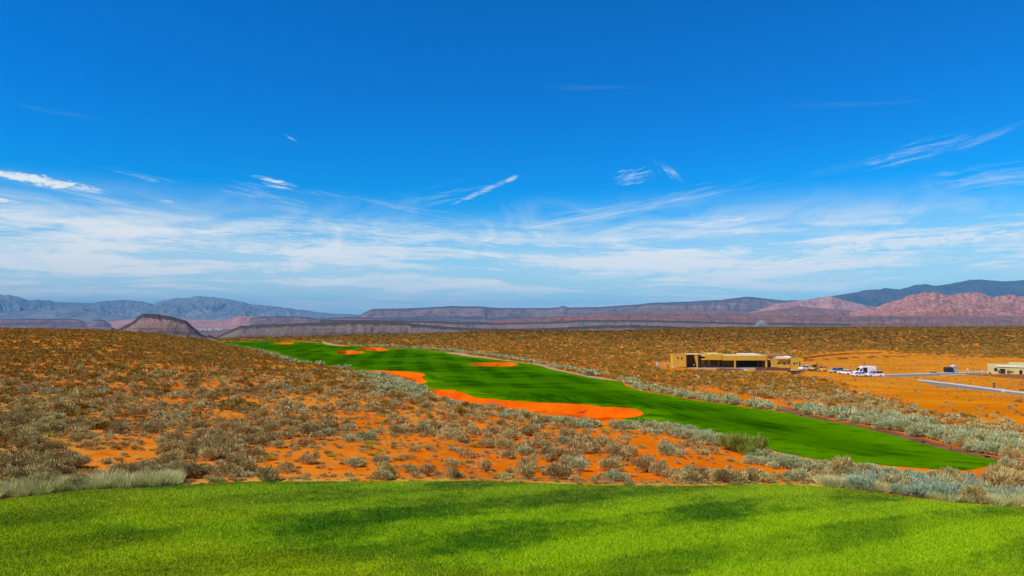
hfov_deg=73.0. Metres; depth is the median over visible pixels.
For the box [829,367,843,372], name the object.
suv car
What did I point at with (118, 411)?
sagebrush
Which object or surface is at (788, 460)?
silver sagebrush
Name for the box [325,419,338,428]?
sagebrush
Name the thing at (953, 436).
silver sagebrush
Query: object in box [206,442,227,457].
sagebrush
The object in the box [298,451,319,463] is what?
sagebrush
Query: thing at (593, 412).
bunker sand
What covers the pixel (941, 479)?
sagebrush
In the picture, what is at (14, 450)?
sagebrush
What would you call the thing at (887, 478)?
sagebrush
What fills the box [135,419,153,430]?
sagebrush
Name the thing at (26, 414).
sagebrush
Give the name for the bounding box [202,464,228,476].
sagebrush
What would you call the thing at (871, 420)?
silver sagebrush
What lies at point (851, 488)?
feather grass tuft
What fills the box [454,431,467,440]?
sagebrush
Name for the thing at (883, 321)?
lowland
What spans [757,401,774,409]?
silver sagebrush
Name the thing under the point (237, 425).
sagebrush
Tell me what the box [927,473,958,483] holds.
silver sagebrush
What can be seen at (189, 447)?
sagebrush
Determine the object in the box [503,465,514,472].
dry bunchgrass
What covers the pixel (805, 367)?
pickup truck
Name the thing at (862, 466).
sagebrush
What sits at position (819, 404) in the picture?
silver sagebrush
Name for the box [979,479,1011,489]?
silver sagebrush
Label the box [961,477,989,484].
blue sagebrush
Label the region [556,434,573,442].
silver sagebrush
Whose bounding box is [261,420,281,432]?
sagebrush
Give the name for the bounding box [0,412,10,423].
sagebrush
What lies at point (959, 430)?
silver sagebrush
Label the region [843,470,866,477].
blue sagebrush
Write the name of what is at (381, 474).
sagebrush
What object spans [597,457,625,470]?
sagebrush
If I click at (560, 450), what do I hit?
sagebrush
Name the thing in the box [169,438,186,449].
sagebrush
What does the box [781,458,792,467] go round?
silver sagebrush
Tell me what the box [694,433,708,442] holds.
silver sagebrush
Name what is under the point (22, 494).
feather grass tuft
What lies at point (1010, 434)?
silver sagebrush
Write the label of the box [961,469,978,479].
sagebrush
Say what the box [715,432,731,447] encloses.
creosote bush
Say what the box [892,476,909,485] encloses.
sagebrush
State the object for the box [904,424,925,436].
silver sagebrush
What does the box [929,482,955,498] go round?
blue sagebrush
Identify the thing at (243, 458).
sagebrush
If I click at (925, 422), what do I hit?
silver sagebrush
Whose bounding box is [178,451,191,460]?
sagebrush
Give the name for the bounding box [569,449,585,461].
sagebrush
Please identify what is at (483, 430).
sagebrush
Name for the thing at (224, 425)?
sagebrush
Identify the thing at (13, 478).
silver sagebrush
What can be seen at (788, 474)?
silver sagebrush
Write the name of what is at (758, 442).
creosote bush
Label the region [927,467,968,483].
sagebrush
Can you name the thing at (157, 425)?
sagebrush
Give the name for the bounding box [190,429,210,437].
sagebrush
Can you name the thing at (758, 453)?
silver sagebrush
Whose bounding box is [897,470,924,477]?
blue sagebrush
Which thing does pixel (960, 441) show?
sagebrush
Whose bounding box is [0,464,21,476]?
sagebrush
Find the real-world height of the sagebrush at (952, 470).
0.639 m
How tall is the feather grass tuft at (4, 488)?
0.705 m
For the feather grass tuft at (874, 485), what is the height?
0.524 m
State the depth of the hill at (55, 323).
12050.64 m
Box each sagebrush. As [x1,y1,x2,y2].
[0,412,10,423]
[0,429,11,441]
[0,450,25,469]
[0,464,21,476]
[6,425,36,440]
[7,412,29,425]
[7,430,40,442]
[7,448,23,458]
[7,475,30,482]
[8,435,36,448]
[8,463,35,477]
[9,409,32,417]
[12,463,53,479]
[14,405,27,412]
[14,455,43,467]
[16,450,48,463]
[21,442,42,451]
[23,468,59,484]
[24,402,42,412]
[31,421,50,432]
[33,412,50,417]
[36,450,67,462]
[37,457,59,470]
[38,414,57,422]
[39,422,59,431]
[40,468,65,476]
[42,439,67,451]
[45,419,64,431]
[51,412,68,419]
[52,457,72,466]
[53,402,72,411]
[59,463,76,476]
[61,471,93,488]
[63,449,81,457]
[64,454,91,467]
[67,432,85,441]
[69,416,85,425]
[75,418,96,426]
[99,409,115,419]
[105,466,126,475]
[106,407,121,414]
[106,460,127,472]
[107,420,129,431]
[111,418,132,425]
[122,462,134,473]
[124,462,138,473]
[126,405,142,416]
[132,457,161,473]
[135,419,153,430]
[138,465,152,474]
[138,467,156,474]
[144,421,165,432]
[152,461,177,470]
[154,436,170,442]
[155,465,169,471]
[156,440,174,451]
[156,450,183,460]
[156,458,176,465]
[162,453,183,462]
[165,430,184,441]
[166,460,188,471]
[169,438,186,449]
[175,440,196,454]
[177,461,204,478]
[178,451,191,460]
[180,435,196,442]
[188,419,208,428]
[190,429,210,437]
[193,447,203,454]
[194,437,212,445]
[197,438,226,454]
[197,444,224,460]
[197,462,213,474]
[199,432,228,440]
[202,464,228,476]
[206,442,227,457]
[206,444,233,458]
[207,428,225,434]
[210,436,228,442]
[216,463,244,476]
[218,421,232,431]
[220,464,232,475]
[224,441,245,453]
[224,452,253,464]
[226,465,243,476]
[227,455,249,465]
[230,438,250,448]
[231,422,250,432]
[231,432,251,439]
[234,423,251,433]
[235,446,255,456]
[239,458,258,471]
[242,433,257,444]
[243,412,259,421]
[247,446,266,455]
[248,426,264,434]
[252,463,280,481]
[253,435,271,445]
[254,431,271,438]
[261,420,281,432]
[275,461,294,472]
[279,426,297,433]
[282,416,297,424]
[285,427,299,433]
[295,422,313,430]
[297,422,316,433]
[297,437,309,446]
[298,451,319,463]
[313,423,330,432]
[321,428,336,435]
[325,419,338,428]
[344,456,365,466]
[356,431,377,440]
[372,454,390,461]
[373,469,394,480]
[377,463,396,474]
[390,424,405,432]
[399,463,418,472]
[418,463,436,475]
[419,420,430,426]
[427,419,442,428]
[442,457,459,466]
[444,421,463,428]
[444,465,460,478]
[449,425,465,431]
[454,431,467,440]
[476,457,492,470]
[477,438,496,447]
[480,425,496,434]
[495,437,516,448]
[499,448,517,457]
[501,431,518,439]
[514,457,539,477]
[515,446,532,453]
[516,455,536,465]
[521,426,539,435]
[522,423,535,428]
[539,462,571,479]
[540,440,554,449]
[541,445,557,459]
[542,451,557,461]
[552,443,569,455]
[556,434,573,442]
[556,455,572,465]
[558,427,574,436]
[564,439,579,449]
[567,457,590,471]
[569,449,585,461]
[572,435,590,442]
[575,439,599,452]
[577,434,592,441]
[595,435,608,446]
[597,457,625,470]
[601,469,631,481]
[602,442,627,453]
[603,453,623,462]
[610,446,631,459]
[624,444,638,454]
[634,454,659,471]
[643,423,661,427]
[648,459,669,476]
[657,441,677,454]
[662,423,681,434]
[667,426,684,436]
[668,470,679,479]
[673,427,688,437]
[679,430,693,438]
[679,464,700,470]
[679,468,701,481]
[683,436,704,446]
[684,424,696,429]
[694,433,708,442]
[697,466,714,480]
[705,433,719,446]
[708,470,728,481]
[711,432,726,445]
[712,465,738,483]
[727,469,749,483]
[740,455,759,463]
[740,467,758,477]
[745,451,764,456]
[751,397,764,408]
[751,472,775,481]
[756,448,774,457]
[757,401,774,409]
[757,457,774,465]
[769,471,783,480]
[773,453,795,461]
[777,457,794,467]
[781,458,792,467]
[781,470,808,481]
[790,453,804,462]
[791,467,812,482]
[792,462,809,470]
[801,405,816,413]
[804,401,822,406]
[808,462,826,470]
[810,465,834,475]
[811,459,830,463]
[826,471,845,477]
[829,455,854,473]
[833,468,848,474]
[835,408,855,416]
[839,408,857,417]
[842,466,872,474]
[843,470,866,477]
[843,473,877,488]
[847,414,864,422]
[853,411,871,417]
[856,463,869,470]
[862,415,881,424]
[865,468,892,481]
[867,464,884,473]
[871,419,895,429]
[877,473,911,494]
[881,421,900,430]
[882,408,902,415]
[882,465,901,474]
[888,478,907,495]
[889,473,917,482]
[890,416,909,421]
[891,413,903,417]
[891,419,911,431]
[892,422,903,431]
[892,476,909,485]
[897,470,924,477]
[900,476,930,486]
[903,415,921,422]
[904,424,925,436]
[905,422,934,435]
[906,483,933,496]
[907,470,928,478]
[909,417,930,423]
[917,475,945,483]
[924,417,943,424]
[927,427,947,438]
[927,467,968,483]
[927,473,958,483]
[927,482,961,496]
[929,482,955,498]
[932,477,963,486]
[936,480,950,487]
[939,465,960,475]
[941,430,958,440]
[944,433,966,444]
[946,481,979,492]
[947,424,962,428]
[950,427,968,434]
[952,434,974,447]
[958,471,978,481]
[960,442,991,453]
[960,481,986,504]
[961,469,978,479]
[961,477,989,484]
[964,431,989,437]
[965,440,984,450]
[971,427,987,432]
[971,433,989,440]
[977,462,1018,486]
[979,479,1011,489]
[982,441,1005,453]
[984,488,1005,494]
[985,433,1006,442]
[985,441,1007,455]
[985,464,1016,472]
[986,486,1015,497]
[996,430,1019,439]
[996,469,1023,483]
[997,456,1023,467]
[998,444,1023,458]
[999,484,1023,495]
[1000,478,1020,487]
[1001,437,1023,444]
[1013,466,1023,480]
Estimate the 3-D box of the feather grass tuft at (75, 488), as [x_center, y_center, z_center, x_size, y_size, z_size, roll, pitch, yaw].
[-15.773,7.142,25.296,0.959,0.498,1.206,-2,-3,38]
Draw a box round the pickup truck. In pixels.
[798,365,810,370]
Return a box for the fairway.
[218,341,998,470]
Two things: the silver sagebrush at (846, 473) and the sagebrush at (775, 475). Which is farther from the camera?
the silver sagebrush at (846, 473)
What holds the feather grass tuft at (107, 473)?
on the ground at (931, 395)
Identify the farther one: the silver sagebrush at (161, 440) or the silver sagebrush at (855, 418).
the silver sagebrush at (855, 418)
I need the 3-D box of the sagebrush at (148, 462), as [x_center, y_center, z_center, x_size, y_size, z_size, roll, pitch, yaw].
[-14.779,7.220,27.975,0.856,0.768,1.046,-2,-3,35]
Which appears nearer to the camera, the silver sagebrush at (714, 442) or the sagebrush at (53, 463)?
the sagebrush at (53, 463)
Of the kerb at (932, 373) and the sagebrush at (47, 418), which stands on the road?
the kerb at (932, 373)
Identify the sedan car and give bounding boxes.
[837,369,851,374]
[850,371,866,376]
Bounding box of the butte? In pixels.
[118,314,214,338]
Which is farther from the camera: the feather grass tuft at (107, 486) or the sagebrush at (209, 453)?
the sagebrush at (209, 453)
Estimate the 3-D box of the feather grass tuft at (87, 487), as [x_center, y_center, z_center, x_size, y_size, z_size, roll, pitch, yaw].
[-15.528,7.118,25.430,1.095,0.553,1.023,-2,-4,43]
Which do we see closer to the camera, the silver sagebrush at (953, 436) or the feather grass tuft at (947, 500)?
the feather grass tuft at (947, 500)
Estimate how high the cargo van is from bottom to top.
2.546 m
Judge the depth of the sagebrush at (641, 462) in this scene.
30.48 m
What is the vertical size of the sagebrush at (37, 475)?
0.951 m
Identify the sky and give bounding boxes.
[0,0,1023,314]
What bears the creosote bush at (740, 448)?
on the ground at (931, 395)
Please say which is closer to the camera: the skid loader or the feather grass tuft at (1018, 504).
the feather grass tuft at (1018, 504)
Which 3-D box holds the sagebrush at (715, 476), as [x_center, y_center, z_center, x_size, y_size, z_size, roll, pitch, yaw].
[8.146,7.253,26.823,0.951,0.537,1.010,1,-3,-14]
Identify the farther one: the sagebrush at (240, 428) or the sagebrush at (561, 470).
the sagebrush at (240, 428)
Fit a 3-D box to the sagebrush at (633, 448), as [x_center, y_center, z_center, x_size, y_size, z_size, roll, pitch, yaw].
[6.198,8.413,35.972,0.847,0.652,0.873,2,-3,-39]
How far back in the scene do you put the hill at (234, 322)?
14390.14 m
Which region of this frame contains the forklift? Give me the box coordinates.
[816,364,826,371]
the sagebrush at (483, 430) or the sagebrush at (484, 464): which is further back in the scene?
the sagebrush at (483, 430)
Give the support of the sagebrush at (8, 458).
on the ground at (931, 395)
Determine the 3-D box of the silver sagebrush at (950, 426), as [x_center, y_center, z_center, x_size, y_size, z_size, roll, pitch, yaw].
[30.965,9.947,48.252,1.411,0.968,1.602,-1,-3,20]
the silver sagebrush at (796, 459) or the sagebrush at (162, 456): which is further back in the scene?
the silver sagebrush at (796, 459)
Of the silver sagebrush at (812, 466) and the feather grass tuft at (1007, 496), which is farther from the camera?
the silver sagebrush at (812, 466)
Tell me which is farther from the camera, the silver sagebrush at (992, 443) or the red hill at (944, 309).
the red hill at (944, 309)
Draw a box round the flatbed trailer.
[787,371,803,373]
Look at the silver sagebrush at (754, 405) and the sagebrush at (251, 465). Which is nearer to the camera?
the sagebrush at (251, 465)
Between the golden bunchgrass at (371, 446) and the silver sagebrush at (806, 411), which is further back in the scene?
the silver sagebrush at (806, 411)
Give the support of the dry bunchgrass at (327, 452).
on the ground at (931, 395)
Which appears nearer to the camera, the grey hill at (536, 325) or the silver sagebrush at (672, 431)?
the silver sagebrush at (672, 431)
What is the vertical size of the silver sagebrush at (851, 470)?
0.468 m
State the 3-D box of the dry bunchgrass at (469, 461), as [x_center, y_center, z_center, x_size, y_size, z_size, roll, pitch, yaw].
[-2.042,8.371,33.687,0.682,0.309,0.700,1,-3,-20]
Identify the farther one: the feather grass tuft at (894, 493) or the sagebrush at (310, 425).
the sagebrush at (310, 425)
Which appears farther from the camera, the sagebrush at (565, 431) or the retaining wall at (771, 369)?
the retaining wall at (771, 369)
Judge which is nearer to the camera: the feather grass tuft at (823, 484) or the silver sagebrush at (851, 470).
the feather grass tuft at (823, 484)
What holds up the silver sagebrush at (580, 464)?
on the ground at (931, 395)
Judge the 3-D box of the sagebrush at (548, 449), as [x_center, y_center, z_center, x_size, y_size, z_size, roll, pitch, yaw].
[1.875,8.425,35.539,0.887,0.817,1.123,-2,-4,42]
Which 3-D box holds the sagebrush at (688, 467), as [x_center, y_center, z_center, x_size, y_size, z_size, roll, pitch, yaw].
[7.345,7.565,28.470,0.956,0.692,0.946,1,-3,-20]
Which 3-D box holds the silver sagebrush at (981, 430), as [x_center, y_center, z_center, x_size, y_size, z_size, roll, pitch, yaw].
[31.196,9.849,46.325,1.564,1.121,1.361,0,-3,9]
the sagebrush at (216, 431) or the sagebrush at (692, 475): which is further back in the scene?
the sagebrush at (216, 431)
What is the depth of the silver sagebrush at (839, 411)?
61.08 m
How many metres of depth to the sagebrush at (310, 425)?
45.77 m
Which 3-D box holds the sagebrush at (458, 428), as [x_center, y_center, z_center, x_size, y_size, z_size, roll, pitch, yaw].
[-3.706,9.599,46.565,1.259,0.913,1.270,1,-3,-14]
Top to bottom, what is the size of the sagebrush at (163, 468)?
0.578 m
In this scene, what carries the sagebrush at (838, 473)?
on the ground at (931, 395)
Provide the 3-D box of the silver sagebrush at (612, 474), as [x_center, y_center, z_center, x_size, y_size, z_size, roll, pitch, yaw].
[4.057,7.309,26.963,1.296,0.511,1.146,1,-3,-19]
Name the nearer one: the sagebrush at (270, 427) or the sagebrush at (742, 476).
the sagebrush at (742, 476)
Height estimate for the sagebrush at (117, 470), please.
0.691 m
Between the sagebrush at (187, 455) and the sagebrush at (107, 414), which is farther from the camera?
the sagebrush at (107, 414)
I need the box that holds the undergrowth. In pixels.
[0,355,1023,495]
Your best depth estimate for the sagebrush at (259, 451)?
33.38 m
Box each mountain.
[0,295,358,319]
[0,309,233,323]
[357,297,877,321]
[821,279,1023,305]
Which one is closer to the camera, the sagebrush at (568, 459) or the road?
the sagebrush at (568, 459)
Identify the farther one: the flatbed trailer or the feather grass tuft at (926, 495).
the flatbed trailer
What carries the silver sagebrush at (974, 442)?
on the ground at (931, 395)
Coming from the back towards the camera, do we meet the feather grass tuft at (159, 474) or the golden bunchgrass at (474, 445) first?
the golden bunchgrass at (474, 445)
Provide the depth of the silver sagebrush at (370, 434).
42.95 m
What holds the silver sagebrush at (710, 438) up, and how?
on the ground at (931, 395)
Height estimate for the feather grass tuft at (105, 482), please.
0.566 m
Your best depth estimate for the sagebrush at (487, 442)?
40.11 m
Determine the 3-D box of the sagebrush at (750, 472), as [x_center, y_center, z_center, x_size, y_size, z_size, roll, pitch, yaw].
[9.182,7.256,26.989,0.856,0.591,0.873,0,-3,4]
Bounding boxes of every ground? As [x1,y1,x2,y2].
[0,327,1023,507]
[111,329,231,336]
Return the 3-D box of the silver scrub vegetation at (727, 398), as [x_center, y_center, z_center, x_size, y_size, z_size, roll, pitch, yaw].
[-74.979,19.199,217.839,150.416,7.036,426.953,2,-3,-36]
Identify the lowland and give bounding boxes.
[490,315,1023,326]
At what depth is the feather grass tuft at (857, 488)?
25.39 m
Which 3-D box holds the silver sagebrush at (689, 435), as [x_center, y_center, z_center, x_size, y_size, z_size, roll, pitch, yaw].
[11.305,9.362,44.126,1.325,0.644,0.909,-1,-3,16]
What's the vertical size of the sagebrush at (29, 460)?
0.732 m
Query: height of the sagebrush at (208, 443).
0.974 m
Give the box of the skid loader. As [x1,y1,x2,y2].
[807,364,819,370]
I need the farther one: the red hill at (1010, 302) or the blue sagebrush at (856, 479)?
the red hill at (1010, 302)
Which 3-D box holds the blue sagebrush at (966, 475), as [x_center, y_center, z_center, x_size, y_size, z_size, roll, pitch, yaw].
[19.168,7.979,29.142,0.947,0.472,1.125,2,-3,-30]
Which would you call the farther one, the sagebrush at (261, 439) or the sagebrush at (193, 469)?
the sagebrush at (261, 439)
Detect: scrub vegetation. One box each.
[0,326,1023,491]
[0,336,1023,478]
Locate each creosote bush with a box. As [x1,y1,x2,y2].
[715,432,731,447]
[720,435,738,449]
[725,430,748,451]
[726,433,750,447]
[736,443,753,454]
[741,442,756,454]
[749,432,770,451]
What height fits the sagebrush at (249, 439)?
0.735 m
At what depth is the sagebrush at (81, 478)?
25.30 m
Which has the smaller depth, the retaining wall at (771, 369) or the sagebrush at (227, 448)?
the sagebrush at (227, 448)
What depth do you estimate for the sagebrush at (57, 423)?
40.64 m
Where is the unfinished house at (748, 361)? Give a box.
[671,353,800,369]
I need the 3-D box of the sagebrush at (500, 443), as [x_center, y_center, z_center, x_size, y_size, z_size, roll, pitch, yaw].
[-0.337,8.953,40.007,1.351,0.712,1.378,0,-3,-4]
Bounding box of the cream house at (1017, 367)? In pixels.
[987,362,1023,373]
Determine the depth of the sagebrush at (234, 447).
34.30 m
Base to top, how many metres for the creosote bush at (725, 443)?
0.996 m
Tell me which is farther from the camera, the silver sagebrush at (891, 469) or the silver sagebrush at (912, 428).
the silver sagebrush at (912, 428)
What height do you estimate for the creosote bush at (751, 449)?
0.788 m
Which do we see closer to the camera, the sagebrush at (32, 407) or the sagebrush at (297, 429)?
the sagebrush at (297, 429)
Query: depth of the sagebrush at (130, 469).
27.65 m
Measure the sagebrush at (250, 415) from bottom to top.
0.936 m
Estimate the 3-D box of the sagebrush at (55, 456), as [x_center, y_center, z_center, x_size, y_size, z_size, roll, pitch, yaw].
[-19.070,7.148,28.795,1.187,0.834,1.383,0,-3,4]
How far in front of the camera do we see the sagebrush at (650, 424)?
50.05 m
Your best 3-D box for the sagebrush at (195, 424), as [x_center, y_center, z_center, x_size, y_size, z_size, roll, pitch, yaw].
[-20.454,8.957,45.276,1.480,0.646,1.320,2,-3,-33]
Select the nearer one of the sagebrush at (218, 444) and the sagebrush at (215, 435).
the sagebrush at (218, 444)
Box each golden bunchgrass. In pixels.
[263,454,277,460]
[362,442,375,448]
[466,442,478,446]
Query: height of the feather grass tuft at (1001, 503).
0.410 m
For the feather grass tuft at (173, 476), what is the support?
on the ground at (931, 395)
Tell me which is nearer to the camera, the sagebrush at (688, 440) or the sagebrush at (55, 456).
the sagebrush at (55, 456)
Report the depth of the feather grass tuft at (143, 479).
25.62 m
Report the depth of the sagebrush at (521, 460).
31.88 m
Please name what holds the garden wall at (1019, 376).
on the ground at (931, 395)
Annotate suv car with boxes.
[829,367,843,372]
[865,370,883,376]
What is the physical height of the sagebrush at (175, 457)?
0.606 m
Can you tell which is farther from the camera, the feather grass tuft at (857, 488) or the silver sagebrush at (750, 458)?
the silver sagebrush at (750, 458)
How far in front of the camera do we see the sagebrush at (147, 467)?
27.16 m
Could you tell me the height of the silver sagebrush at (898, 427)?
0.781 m
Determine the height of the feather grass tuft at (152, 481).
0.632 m
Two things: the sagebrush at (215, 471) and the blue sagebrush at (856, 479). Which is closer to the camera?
the blue sagebrush at (856, 479)
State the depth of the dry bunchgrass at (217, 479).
26.44 m
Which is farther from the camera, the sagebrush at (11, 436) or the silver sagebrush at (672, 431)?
the silver sagebrush at (672, 431)
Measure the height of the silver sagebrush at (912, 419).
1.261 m
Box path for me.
[322,341,1023,469]
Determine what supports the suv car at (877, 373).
on the ground at (931, 395)
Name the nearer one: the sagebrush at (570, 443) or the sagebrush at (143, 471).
the sagebrush at (143, 471)
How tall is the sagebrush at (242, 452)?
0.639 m
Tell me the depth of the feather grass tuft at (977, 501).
23.56 m
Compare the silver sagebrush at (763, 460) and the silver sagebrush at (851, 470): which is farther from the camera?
the silver sagebrush at (763, 460)
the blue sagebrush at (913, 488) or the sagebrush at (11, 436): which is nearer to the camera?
the blue sagebrush at (913, 488)
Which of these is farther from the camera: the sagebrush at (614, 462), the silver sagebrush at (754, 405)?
the silver sagebrush at (754, 405)
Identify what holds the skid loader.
on the ground at (931, 395)
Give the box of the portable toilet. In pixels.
[951,365,956,371]
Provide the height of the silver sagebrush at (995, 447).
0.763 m
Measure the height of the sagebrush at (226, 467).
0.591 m
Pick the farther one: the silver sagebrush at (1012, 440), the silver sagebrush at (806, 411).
the silver sagebrush at (806, 411)
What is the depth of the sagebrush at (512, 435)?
44.59 m
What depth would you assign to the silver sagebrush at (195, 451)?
33.06 m
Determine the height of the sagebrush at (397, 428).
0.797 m
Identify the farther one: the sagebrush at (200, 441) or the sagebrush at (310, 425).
the sagebrush at (310, 425)
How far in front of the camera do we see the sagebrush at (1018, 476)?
28.75 m
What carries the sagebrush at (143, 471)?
on the ground at (931, 395)
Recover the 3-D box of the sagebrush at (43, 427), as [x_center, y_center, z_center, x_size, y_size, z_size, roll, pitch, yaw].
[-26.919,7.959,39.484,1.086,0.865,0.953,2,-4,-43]
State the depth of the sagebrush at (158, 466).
27.28 m
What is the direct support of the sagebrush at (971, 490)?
on the ground at (931, 395)
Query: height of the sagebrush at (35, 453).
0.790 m
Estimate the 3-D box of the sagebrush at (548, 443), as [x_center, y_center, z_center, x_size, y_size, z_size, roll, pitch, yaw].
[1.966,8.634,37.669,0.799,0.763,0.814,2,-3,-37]
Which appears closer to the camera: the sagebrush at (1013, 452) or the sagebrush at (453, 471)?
the sagebrush at (453, 471)
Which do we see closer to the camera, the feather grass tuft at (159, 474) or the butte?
the feather grass tuft at (159, 474)
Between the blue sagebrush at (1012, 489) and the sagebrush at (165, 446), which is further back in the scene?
the sagebrush at (165, 446)
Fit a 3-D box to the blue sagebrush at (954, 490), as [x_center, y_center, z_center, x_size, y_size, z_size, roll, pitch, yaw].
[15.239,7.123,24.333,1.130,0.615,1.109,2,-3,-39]
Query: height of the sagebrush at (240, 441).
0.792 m
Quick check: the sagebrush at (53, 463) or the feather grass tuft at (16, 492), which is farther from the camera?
the sagebrush at (53, 463)
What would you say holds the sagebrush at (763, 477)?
on the ground at (931, 395)
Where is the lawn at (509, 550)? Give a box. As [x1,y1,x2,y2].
[0,481,1023,575]
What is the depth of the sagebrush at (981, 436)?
42.88 m
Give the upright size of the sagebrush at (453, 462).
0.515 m
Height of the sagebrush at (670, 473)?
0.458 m
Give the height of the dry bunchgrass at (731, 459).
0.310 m
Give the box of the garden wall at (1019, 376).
[967,374,1023,378]
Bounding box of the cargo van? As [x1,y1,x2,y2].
[852,366,876,373]
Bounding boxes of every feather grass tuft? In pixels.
[0,477,18,489]
[0,477,33,496]
[0,483,31,497]
[1,485,11,497]
[7,487,35,497]
[14,474,49,494]
[24,477,64,494]
[42,475,73,492]
[65,478,93,490]
[74,472,108,485]
[79,476,102,489]
[86,473,113,489]
[90,468,125,480]
[92,474,116,488]
[99,480,118,488]
[107,470,139,485]
[111,471,140,487]
[121,469,157,487]
[136,470,165,486]
[136,472,157,485]
[141,471,171,486]
[144,470,176,484]
[144,472,175,481]
[157,467,182,477]
[160,469,189,477]
[161,469,186,485]
[811,474,829,484]
[815,473,835,483]
[817,474,836,486]
[823,473,845,487]
[841,478,858,489]
[847,483,864,489]
[861,482,879,491]
[863,479,882,490]
[872,483,890,493]
[875,481,890,492]
[888,485,907,495]
[924,492,939,499]
[939,491,959,502]
[954,492,976,503]
[972,495,983,503]
[981,490,1001,504]
[986,493,1010,505]
[996,490,1017,500]
[999,497,1019,505]
[1002,490,1023,506]
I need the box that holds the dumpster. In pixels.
[943,367,953,371]
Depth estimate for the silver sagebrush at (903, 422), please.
50.86 m
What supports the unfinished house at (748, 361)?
on the ground at (931, 395)
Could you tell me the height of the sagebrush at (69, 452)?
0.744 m
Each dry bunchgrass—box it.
[207,474,224,482]
[252,456,267,462]
[323,448,332,453]
[392,456,404,460]
[424,445,433,449]
[464,458,475,462]
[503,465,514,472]
[724,456,734,461]
[952,496,970,503]
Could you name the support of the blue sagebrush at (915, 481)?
on the ground at (931, 395)
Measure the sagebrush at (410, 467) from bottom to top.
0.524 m
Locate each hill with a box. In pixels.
[0,319,110,329]
[107,316,254,328]
[215,321,692,337]
[250,316,489,324]
[320,320,849,328]
[584,307,852,315]
[749,296,876,312]
[850,291,1023,315]
[870,302,1023,315]
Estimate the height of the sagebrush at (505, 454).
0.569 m
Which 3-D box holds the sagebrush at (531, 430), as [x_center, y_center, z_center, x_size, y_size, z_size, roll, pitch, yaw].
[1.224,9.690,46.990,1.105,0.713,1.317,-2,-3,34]
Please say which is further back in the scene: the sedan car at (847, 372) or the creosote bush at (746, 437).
the sedan car at (847, 372)
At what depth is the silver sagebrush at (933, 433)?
45.79 m
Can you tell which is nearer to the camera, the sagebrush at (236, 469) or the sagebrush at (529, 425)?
the sagebrush at (236, 469)
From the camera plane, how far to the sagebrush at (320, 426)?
45.79 m
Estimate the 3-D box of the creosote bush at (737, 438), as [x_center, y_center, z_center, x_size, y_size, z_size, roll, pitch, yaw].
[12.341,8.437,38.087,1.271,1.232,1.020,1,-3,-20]
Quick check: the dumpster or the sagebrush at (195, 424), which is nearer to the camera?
the sagebrush at (195, 424)
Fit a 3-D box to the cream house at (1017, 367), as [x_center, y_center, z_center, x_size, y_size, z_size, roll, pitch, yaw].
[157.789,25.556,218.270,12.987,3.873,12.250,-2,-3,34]
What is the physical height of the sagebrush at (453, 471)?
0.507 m
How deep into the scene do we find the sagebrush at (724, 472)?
26.42 m
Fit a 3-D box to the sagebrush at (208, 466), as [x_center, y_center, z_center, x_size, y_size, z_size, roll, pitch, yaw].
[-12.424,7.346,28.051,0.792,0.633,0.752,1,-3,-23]
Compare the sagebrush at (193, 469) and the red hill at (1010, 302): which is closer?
the sagebrush at (193, 469)
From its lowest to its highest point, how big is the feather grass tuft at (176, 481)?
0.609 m
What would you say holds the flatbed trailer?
on the ground at (931, 395)
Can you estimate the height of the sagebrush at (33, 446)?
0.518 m
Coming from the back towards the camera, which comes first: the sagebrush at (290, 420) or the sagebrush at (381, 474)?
the sagebrush at (290, 420)
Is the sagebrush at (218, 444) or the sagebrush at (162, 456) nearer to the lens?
the sagebrush at (162, 456)
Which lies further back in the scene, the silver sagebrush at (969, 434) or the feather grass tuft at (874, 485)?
the silver sagebrush at (969, 434)
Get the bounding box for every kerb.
[884,371,985,374]
[919,380,1023,392]
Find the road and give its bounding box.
[883,372,1023,395]
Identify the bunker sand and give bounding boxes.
[274,342,642,420]
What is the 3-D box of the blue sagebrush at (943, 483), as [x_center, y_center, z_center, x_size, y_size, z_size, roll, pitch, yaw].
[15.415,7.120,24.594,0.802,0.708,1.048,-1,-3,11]
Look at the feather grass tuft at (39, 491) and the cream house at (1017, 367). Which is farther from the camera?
the cream house at (1017, 367)
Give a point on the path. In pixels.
(893, 433)
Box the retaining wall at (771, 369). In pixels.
[755,367,789,370]
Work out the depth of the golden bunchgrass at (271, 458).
32.47 m
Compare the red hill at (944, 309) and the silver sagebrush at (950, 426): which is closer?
the silver sagebrush at (950, 426)
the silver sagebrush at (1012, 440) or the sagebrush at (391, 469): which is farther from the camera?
the silver sagebrush at (1012, 440)
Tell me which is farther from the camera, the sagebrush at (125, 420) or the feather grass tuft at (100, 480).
the sagebrush at (125, 420)
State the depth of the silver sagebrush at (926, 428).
47.50 m
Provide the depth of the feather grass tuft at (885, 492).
24.96 m
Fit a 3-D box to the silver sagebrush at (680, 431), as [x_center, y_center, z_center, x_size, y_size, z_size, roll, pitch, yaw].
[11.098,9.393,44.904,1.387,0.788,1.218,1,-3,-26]
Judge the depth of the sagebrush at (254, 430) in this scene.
42.98 m
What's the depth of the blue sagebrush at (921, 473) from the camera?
28.65 m
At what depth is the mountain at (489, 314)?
17131.97 m
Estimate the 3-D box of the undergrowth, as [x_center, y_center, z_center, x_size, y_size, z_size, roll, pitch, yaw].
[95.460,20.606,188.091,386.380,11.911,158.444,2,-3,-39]
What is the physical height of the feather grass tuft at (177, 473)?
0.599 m

